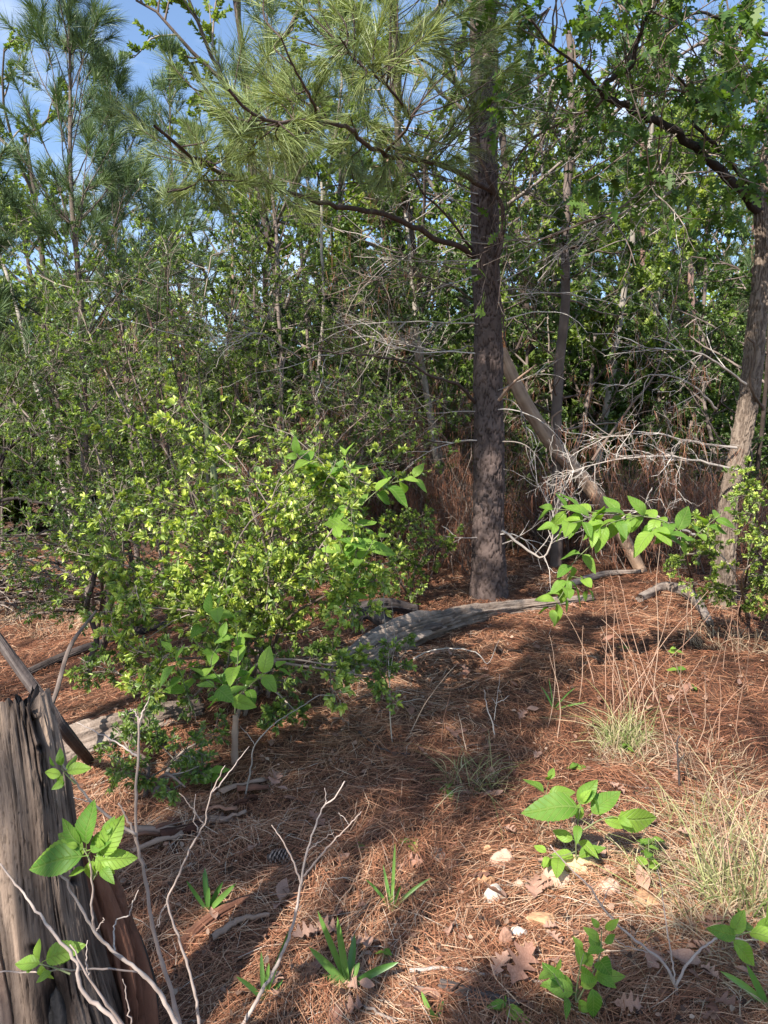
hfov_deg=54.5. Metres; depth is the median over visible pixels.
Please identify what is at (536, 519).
dead brush
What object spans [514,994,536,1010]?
dead leaf
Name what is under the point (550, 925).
dead leaf
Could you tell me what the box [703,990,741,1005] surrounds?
dead leaf
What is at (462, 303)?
young pine
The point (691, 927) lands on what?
grass clump
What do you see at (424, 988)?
dead leaf
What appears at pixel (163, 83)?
young pine
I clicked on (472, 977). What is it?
dead leaf
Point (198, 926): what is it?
rotten log
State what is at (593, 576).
fallen stick
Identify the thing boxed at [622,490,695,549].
dead branch
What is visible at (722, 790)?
grass clump
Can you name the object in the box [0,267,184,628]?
yaupon bush
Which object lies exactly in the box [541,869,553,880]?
dead leaf
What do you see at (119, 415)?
hardwood tree
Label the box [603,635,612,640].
dead leaf
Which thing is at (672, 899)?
stone
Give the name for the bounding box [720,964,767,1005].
strap leaved weed
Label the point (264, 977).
strap leaved weed
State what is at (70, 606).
dry grass clump
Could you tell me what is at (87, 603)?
dead stub
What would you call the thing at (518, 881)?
stone
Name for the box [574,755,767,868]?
grass clump
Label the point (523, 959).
dead leaf
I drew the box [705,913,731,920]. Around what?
dead leaf
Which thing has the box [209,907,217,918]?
dead leaf
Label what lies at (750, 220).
young pine
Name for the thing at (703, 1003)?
grass clump
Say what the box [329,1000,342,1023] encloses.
dead leaf
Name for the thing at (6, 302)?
young pine
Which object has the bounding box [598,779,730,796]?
fallen stick
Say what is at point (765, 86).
hardwood tree
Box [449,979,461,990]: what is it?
dead leaf
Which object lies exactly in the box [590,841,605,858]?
dead leaf
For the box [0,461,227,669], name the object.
yaupon bush
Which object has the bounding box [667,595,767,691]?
dry stalks
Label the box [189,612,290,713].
beautyberry
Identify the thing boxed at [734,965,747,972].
dead leaf
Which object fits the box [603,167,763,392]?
hardwood tree
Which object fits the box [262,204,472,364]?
dead branch
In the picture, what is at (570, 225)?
young pine
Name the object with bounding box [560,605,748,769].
dry stalks
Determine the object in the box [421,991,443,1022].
strap leaved weed
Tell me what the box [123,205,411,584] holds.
yaupon bush
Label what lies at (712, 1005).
dead leaf
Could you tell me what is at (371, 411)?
yaupon bush
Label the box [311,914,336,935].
dead leaf
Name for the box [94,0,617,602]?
pine
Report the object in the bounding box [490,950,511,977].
dead leaf
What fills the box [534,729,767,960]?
grass clump
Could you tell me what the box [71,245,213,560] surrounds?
thin tree
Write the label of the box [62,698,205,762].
fallen log
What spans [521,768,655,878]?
beautyberry
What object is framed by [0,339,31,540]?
young pine
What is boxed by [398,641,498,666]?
dead twig
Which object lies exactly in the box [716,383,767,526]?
brush shrub
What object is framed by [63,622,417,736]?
yaupon bush
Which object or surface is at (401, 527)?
yaupon bush
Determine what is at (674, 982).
bare sapling
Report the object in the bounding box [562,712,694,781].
grass clump
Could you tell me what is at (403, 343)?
dead branch
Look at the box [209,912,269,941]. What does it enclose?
fallen stick
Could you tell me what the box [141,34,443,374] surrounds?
hardwood tree
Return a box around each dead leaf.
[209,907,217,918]
[268,771,282,785]
[269,970,283,983]
[272,901,285,907]
[272,988,281,995]
[276,877,289,900]
[289,883,305,901]
[292,921,320,937]
[305,960,321,976]
[308,810,324,825]
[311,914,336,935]
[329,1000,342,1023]
[336,853,349,860]
[340,966,358,990]
[341,993,362,1019]
[355,901,366,908]
[356,931,381,944]
[359,977,374,987]
[362,936,372,946]
[386,806,398,816]
[392,862,404,874]
[401,852,423,867]
[401,1000,412,1007]
[407,706,414,714]
[408,982,441,999]
[430,955,444,963]
[438,920,454,936]
[441,859,460,868]
[446,726,457,736]
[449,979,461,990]
[457,728,466,732]
[461,669,469,674]
[463,975,483,981]
[468,872,491,877]
[483,790,502,796]
[483,881,506,897]
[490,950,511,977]
[503,825,515,831]
[506,941,539,987]
[507,767,518,774]
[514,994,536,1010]
[518,708,527,718]
[523,874,543,897]
[526,705,538,710]
[533,750,542,757]
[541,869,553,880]
[542,880,552,889]
[543,920,558,927]
[545,956,560,962]
[549,931,561,942]
[576,858,600,868]
[577,876,593,891]
[581,835,606,842]
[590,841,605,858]
[599,864,617,873]
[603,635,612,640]
[610,782,624,793]
[614,991,645,1012]
[636,864,649,890]
[644,941,664,967]
[657,792,668,796]
[657,853,676,859]
[659,988,674,994]
[667,695,674,700]
[667,948,701,964]
[669,754,679,766]
[672,768,680,779]
[676,827,693,834]
[678,960,700,981]
[680,683,690,691]
[686,710,702,718]
[688,938,711,962]
[688,939,706,947]
[696,936,712,957]
[699,919,724,927]
[700,962,719,978]
[701,1010,713,1018]
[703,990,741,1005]
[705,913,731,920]
[705,996,722,1019]
[731,790,744,794]
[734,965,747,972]
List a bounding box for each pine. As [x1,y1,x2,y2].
[0,0,236,611]
[0,127,98,568]
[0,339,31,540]
[0,349,54,536]
[17,35,216,578]
[47,367,79,511]
[72,270,144,518]
[73,322,129,529]
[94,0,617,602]
[99,348,124,535]
[117,27,234,539]
[135,257,172,443]
[142,287,183,448]
[171,275,225,419]
[189,310,214,394]
[200,0,319,419]
[212,93,298,372]
[215,259,239,396]
[224,152,298,379]
[228,260,268,421]
[271,0,415,393]
[281,163,356,408]
[324,171,362,332]
[354,121,399,382]
[402,202,464,398]
[453,280,473,357]
[459,63,526,344]
[503,168,581,381]
[539,158,591,351]
[576,28,687,324]
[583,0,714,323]
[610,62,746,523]
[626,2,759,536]
[724,129,764,370]
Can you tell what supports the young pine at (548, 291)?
on the ground
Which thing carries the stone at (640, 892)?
on the ground
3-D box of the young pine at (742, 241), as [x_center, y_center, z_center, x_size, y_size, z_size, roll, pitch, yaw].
[5.118,-3.670,12.005,2.381,8.389,2.744,1,3,21]
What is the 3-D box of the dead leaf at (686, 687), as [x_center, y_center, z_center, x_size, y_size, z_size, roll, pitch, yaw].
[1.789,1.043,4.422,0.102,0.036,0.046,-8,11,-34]
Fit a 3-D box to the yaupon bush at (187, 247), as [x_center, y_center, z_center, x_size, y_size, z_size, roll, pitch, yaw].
[-1.733,-1.148,7.248,1.996,3.883,1.939,-2,4,-36]
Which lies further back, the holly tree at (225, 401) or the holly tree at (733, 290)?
the holly tree at (225, 401)
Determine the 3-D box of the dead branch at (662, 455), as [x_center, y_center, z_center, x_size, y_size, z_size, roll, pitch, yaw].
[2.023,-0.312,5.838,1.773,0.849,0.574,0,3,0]
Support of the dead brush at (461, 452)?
on the ground
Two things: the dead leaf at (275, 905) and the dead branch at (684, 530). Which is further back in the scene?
the dead branch at (684, 530)
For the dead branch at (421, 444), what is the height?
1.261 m
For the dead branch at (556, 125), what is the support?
attached to the oak tree at (753, 194)
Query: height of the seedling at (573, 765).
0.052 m
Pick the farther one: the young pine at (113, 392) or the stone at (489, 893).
the young pine at (113, 392)
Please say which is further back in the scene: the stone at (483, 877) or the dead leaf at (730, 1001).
the stone at (483, 877)
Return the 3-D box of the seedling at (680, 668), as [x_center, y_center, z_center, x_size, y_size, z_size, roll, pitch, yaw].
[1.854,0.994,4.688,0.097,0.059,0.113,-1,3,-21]
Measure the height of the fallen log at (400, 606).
0.190 m
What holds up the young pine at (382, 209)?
on the ground
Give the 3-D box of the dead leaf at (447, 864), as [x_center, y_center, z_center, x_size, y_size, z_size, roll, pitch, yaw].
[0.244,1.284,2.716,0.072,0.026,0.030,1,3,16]
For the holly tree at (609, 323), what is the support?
on the ground
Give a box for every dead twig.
[186,400,319,588]
[222,410,259,460]
[240,695,330,798]
[382,563,394,741]
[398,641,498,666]
[484,676,507,737]
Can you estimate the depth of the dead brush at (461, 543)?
7.86 m
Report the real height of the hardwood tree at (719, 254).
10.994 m
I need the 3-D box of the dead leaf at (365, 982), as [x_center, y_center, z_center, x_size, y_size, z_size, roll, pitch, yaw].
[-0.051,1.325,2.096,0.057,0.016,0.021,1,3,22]
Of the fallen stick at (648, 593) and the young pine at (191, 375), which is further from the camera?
the young pine at (191, 375)
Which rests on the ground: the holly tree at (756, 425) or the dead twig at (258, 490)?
the holly tree at (756, 425)
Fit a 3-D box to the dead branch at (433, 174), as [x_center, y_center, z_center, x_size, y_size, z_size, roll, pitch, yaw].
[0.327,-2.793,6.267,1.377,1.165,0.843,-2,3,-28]
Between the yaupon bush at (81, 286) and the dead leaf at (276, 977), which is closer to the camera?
the dead leaf at (276, 977)
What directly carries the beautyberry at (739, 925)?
on the ground
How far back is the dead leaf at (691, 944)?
2.18 m
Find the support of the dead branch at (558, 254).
attached to the oak tree at (753, 194)
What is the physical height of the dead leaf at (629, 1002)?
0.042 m
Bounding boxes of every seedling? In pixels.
[194,765,229,789]
[375,948,391,956]
[398,838,417,852]
[440,783,453,801]
[488,995,529,1022]
[564,762,585,769]
[622,743,633,751]
[636,839,659,873]
[640,836,665,848]
[667,665,685,673]
[668,647,681,657]
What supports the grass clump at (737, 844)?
on the ground
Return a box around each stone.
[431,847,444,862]
[477,870,495,884]
[483,845,492,853]
[484,883,504,902]
[490,848,514,867]
[499,927,512,944]
[511,926,527,938]
[516,879,524,887]
[526,912,555,928]
[543,866,569,889]
[564,854,600,878]
[593,876,619,895]
[632,889,658,908]
[669,896,679,904]
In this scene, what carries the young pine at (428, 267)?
on the ground
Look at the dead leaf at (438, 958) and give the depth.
2.19 m
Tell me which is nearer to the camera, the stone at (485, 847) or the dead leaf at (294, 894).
the dead leaf at (294, 894)
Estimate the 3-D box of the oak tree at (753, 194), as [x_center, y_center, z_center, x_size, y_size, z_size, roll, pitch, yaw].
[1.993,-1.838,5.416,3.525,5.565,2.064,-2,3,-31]
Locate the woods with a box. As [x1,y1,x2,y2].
[2,248,745,452]
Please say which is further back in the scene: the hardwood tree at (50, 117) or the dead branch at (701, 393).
the hardwood tree at (50, 117)
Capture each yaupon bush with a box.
[0,184,268,618]
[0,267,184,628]
[0,389,204,636]
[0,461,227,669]
[31,368,413,715]
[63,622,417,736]
[87,175,331,576]
[93,700,230,806]
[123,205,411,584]
[178,320,474,601]
[226,213,466,540]
[356,503,464,604]
[663,531,734,578]
[678,455,767,620]
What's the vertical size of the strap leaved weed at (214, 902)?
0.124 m
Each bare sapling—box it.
[0,863,131,1023]
[0,863,178,1023]
[62,697,181,1023]
[155,747,248,1023]
[241,781,361,1023]
[550,845,758,994]
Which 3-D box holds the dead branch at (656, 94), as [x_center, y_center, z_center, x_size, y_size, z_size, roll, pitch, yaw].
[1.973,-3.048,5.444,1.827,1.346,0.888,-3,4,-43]
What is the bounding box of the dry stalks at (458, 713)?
[410,635,560,750]
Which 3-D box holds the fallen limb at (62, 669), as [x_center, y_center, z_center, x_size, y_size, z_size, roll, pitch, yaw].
[-1.565,0.771,3.645,0.056,0.475,0.619,0,3,4]
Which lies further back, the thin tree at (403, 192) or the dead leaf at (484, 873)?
the thin tree at (403, 192)
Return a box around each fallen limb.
[0,633,93,765]
[28,613,192,674]
[52,610,96,703]
[108,617,142,668]
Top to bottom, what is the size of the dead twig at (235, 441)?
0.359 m
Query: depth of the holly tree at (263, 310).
12.82 m
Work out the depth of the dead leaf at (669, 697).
4.26 m
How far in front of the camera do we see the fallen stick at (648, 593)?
6.54 m
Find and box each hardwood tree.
[0,27,157,534]
[0,165,219,530]
[0,193,78,416]
[1,274,100,432]
[49,332,169,547]
[87,239,214,412]
[99,297,209,447]
[119,0,407,356]
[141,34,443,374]
[205,317,297,425]
[244,174,426,399]
[275,0,620,442]
[275,0,760,531]
[395,44,747,407]
[404,131,622,408]
[518,2,767,351]
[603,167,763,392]
[699,62,767,333]
[734,223,750,251]
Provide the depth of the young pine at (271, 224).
17.19 m
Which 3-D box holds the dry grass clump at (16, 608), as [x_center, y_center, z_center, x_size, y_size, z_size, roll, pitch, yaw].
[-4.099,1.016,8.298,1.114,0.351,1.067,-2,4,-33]
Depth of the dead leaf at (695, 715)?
4.05 m
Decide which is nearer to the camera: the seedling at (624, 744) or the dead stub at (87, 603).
the seedling at (624, 744)
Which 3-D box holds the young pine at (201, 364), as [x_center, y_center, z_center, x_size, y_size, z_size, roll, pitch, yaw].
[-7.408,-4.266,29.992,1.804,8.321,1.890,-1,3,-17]
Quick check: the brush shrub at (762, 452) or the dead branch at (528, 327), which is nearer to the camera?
the dead branch at (528, 327)
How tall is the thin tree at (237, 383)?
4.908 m
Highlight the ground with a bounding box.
[0,503,767,1023]
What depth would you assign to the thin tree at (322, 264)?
8.42 m
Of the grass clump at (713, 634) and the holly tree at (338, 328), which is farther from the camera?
the holly tree at (338, 328)
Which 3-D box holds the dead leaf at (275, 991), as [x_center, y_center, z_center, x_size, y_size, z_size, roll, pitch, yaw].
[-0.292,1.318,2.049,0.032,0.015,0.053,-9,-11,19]
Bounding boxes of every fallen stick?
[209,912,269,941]
[341,1003,397,1023]
[358,731,409,754]
[410,965,539,983]
[414,986,461,1022]
[438,978,519,1006]
[448,744,528,748]
[562,569,640,588]
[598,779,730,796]
[636,582,713,625]
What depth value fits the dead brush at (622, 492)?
7.88 m
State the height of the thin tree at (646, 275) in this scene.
6.401 m
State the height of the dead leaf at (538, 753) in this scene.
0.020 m
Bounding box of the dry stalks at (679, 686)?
[619,548,746,777]
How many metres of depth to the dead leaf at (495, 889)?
2.50 m
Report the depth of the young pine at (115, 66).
9.35 m
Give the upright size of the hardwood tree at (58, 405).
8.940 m
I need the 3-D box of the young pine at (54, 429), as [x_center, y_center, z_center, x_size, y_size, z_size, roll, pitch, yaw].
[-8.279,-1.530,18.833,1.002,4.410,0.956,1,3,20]
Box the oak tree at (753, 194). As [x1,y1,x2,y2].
[450,0,767,609]
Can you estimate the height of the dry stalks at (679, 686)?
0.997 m
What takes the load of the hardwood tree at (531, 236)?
on the ground
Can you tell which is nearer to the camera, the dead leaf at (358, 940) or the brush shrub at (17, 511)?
the dead leaf at (358, 940)
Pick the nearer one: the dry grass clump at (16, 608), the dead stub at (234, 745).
the dead stub at (234, 745)
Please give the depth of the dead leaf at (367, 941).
2.24 m
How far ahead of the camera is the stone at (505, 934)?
2.29 m
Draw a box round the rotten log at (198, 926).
[156,882,315,968]
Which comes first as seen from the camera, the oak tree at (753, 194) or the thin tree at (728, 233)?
the oak tree at (753, 194)
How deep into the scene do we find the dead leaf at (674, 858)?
2.65 m
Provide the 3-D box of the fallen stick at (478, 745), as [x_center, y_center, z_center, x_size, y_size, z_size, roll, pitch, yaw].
[0.518,1.156,3.681,0.411,0.015,0.051,0,3,-3]
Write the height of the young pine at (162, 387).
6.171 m
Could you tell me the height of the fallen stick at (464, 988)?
0.044 m
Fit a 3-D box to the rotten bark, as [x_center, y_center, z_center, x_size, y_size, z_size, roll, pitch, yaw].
[-0.710,1.210,3.014,0.721,0.070,0.237,-3,4,-44]
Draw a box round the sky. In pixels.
[0,0,767,401]
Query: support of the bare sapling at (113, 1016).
on the ground
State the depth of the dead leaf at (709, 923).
2.26 m
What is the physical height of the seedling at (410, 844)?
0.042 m
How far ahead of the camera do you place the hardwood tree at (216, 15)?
12.66 m
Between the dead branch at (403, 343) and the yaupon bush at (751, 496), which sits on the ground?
the yaupon bush at (751, 496)
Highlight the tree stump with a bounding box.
[0,683,158,1023]
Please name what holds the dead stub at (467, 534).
on the ground
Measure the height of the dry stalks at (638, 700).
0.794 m
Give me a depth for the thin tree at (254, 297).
10.66 m
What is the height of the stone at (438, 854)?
0.054 m
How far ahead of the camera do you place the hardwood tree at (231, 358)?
14.82 m
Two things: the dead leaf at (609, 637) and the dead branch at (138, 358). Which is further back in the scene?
the dead branch at (138, 358)
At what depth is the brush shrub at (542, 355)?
12.23 m
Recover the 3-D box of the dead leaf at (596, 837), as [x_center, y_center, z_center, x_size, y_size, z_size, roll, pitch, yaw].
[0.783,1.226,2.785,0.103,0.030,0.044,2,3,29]
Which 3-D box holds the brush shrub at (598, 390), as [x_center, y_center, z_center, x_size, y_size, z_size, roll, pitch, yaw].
[3.773,-1.118,12.357,3.209,4.357,4.150,0,3,5]
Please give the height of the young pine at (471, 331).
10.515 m
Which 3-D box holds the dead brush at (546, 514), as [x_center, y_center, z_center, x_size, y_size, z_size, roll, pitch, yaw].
[2.379,-0.143,8.642,2.717,1.533,2.010,-2,4,-40]
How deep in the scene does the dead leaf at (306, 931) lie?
2.28 m
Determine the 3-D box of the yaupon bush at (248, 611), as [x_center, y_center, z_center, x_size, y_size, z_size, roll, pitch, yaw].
[-0.951,0.104,4.195,2.234,1.930,1.720,0,3,0]
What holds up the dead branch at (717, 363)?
attached to the oak tree at (753, 194)
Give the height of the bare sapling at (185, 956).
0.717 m
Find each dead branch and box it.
[78,290,231,425]
[100,259,301,392]
[218,281,473,426]
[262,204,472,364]
[287,364,473,495]
[347,99,476,240]
[415,141,568,369]
[449,17,640,251]
[501,436,617,590]
[508,80,698,319]
[528,417,737,518]
[543,0,748,188]
[553,398,743,483]
[577,349,721,441]
[585,291,746,396]
[592,213,720,460]
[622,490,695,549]
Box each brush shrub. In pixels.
[0,398,116,530]
[0,412,25,523]
[0,482,27,525]
[77,382,225,534]
[134,404,270,555]
[134,411,267,551]
[183,334,401,531]
[384,335,594,532]
[504,341,669,537]
[521,316,741,537]
[620,340,767,521]
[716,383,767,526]
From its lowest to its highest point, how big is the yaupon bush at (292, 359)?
3.557 m
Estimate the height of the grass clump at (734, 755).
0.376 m
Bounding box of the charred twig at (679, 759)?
[676,736,684,793]
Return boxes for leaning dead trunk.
[498,333,647,572]
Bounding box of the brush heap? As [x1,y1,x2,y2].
[0,408,171,623]
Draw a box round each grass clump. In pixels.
[0,589,72,604]
[0,590,65,617]
[0,599,94,619]
[0,611,32,627]
[8,603,114,640]
[32,601,105,615]
[408,730,537,844]
[433,756,529,816]
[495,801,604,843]
[525,678,706,771]
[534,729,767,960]
[541,846,767,969]
[559,806,766,961]
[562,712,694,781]
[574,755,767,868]
[598,903,767,1023]
[602,797,767,923]
[602,870,767,1021]
[642,713,767,790]
[664,604,767,657]
[671,754,767,835]
[673,804,767,889]
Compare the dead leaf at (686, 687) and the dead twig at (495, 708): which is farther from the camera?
the dead leaf at (686, 687)
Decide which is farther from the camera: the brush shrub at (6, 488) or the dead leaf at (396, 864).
the brush shrub at (6, 488)
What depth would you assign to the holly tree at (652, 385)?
11.93 m
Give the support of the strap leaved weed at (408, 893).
on the ground
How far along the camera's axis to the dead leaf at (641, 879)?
2.50 m
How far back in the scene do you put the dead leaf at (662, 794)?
3.17 m
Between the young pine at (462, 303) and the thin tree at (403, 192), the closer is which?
the thin tree at (403, 192)
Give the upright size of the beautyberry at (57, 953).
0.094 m
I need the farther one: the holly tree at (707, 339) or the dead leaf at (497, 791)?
the holly tree at (707, 339)
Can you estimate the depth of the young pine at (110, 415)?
16.55 m
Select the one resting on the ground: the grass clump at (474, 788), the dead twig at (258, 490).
the grass clump at (474, 788)
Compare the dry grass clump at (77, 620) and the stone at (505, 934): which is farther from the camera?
the dry grass clump at (77, 620)
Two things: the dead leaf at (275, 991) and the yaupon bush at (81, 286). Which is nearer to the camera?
the dead leaf at (275, 991)
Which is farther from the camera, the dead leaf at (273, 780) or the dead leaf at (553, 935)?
the dead leaf at (273, 780)
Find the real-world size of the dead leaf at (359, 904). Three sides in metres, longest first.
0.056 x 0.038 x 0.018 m
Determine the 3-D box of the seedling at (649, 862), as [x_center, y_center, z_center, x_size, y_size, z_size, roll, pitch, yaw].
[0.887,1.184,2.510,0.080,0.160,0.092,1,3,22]
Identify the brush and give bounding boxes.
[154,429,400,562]
[192,402,468,559]
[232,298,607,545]
[238,408,505,554]
[253,343,472,550]
[295,313,572,555]
[351,383,605,555]
[370,445,513,583]
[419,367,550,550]
[455,427,643,558]
[504,443,705,565]
[550,438,720,573]
[615,436,767,579]
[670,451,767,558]
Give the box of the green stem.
[202,409,223,547]
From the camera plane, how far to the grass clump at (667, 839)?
2.69 m
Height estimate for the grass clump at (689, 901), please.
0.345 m
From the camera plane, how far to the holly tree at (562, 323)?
7.75 m
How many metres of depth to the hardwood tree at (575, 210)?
13.34 m
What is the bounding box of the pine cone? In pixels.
[267,848,291,867]
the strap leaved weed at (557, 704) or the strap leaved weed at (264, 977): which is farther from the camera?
the strap leaved weed at (557, 704)
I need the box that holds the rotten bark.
[124,776,270,851]
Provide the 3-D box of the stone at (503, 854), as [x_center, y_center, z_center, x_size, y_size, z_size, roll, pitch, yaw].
[0.430,1.269,2.719,0.091,0.084,0.053,-1,3,-18]
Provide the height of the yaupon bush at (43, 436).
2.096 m
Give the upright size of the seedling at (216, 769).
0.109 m
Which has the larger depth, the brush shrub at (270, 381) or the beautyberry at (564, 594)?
the brush shrub at (270, 381)
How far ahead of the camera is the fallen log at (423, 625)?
5.48 m
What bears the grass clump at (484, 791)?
on the ground
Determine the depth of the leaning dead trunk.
7.85 m
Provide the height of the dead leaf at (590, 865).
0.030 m
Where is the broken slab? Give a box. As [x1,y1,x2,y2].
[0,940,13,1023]
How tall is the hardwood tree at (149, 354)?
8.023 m
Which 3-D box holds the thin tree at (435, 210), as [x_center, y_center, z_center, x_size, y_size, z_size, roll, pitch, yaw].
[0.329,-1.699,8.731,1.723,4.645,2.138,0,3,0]
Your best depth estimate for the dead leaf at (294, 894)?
2.51 m
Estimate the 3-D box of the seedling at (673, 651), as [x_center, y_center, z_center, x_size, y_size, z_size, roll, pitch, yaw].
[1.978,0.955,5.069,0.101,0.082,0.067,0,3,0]
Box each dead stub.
[72,511,125,683]
[230,714,238,766]
[461,496,469,559]
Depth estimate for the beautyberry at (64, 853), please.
1.45 m
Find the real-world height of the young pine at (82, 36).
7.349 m
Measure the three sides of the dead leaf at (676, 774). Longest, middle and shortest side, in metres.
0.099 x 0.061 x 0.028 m
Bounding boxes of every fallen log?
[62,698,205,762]
[328,594,595,677]
[347,598,419,621]
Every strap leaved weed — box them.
[186,868,235,909]
[237,928,289,1000]
[309,910,397,987]
[366,846,430,910]
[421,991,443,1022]
[541,681,586,709]
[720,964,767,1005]
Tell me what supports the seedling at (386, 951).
on the ground
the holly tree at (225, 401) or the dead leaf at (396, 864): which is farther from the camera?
the holly tree at (225, 401)
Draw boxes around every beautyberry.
[15,938,85,982]
[29,799,137,883]
[45,748,90,789]
[160,588,233,710]
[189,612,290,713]
[285,435,426,591]
[321,526,395,613]
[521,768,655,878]
[535,545,595,625]
[537,492,695,557]
[538,917,625,1018]
[689,507,735,542]
[706,905,767,965]
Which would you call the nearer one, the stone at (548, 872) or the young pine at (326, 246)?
the stone at (548, 872)
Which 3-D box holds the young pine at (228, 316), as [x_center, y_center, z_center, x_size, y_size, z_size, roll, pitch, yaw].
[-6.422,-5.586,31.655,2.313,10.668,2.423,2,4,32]
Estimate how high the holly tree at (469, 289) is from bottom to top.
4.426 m
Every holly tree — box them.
[175,391,232,521]
[183,275,358,537]
[205,349,251,428]
[225,202,471,536]
[230,285,406,531]
[311,313,520,546]
[332,284,442,511]
[335,244,571,473]
[347,239,550,500]
[436,273,677,543]
[452,0,662,566]
[516,319,552,366]
[531,311,711,512]
[562,291,767,531]
[630,245,767,547]
[632,319,767,532]
[653,300,766,457]
[724,330,767,525]
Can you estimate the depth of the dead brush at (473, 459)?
9.05 m
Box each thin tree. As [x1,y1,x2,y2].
[0,168,137,550]
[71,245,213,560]
[128,220,229,565]
[181,212,262,513]
[205,175,328,541]
[205,208,290,538]
[252,168,357,547]
[292,134,472,419]
[336,155,473,553]
[360,208,519,554]
[519,96,743,546]
[570,84,738,532]
[595,52,767,462]
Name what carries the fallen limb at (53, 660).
on the ground
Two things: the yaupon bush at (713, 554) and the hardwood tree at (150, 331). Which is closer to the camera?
the yaupon bush at (713, 554)
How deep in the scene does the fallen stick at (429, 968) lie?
2.16 m
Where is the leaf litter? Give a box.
[3,544,767,1023]
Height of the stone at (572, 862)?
0.111 m
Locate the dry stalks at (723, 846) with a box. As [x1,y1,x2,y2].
[687,742,767,912]
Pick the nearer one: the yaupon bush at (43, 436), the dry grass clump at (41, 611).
the yaupon bush at (43, 436)
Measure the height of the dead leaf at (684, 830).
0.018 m
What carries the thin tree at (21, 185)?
on the ground
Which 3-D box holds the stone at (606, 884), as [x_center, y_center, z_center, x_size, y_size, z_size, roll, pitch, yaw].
[0.750,1.267,2.521,0.089,0.059,0.078,0,3,0]
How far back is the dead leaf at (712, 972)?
2.07 m
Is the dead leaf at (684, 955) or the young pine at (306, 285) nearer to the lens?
the dead leaf at (684, 955)
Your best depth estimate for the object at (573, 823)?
2.86 m
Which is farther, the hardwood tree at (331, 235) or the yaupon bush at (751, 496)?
the hardwood tree at (331, 235)
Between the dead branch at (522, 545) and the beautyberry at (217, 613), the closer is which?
the beautyberry at (217, 613)
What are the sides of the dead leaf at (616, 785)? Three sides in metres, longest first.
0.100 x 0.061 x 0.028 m
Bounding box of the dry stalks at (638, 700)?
[600,575,720,725]
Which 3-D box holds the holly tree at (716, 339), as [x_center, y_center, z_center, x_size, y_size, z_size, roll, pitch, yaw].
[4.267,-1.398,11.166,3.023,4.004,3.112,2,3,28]
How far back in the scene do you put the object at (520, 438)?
9.37 m
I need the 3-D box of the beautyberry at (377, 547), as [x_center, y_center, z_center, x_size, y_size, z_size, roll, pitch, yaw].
[-0.127,0.300,3.786,0.367,0.460,0.285,-1,3,-25]
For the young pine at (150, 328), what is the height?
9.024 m
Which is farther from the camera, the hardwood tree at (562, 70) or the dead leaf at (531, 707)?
the hardwood tree at (562, 70)
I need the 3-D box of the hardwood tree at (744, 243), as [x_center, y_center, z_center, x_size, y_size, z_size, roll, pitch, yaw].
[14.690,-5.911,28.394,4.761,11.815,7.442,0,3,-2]
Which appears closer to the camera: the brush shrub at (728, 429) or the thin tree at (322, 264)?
the thin tree at (322, 264)
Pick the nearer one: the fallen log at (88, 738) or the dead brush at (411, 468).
the fallen log at (88, 738)
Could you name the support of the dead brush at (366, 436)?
on the ground
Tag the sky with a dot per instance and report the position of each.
(177, 17)
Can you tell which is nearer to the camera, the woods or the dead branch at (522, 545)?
the dead branch at (522, 545)
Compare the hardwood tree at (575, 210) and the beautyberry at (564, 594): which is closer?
the beautyberry at (564, 594)
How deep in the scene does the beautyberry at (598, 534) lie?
4.43 m

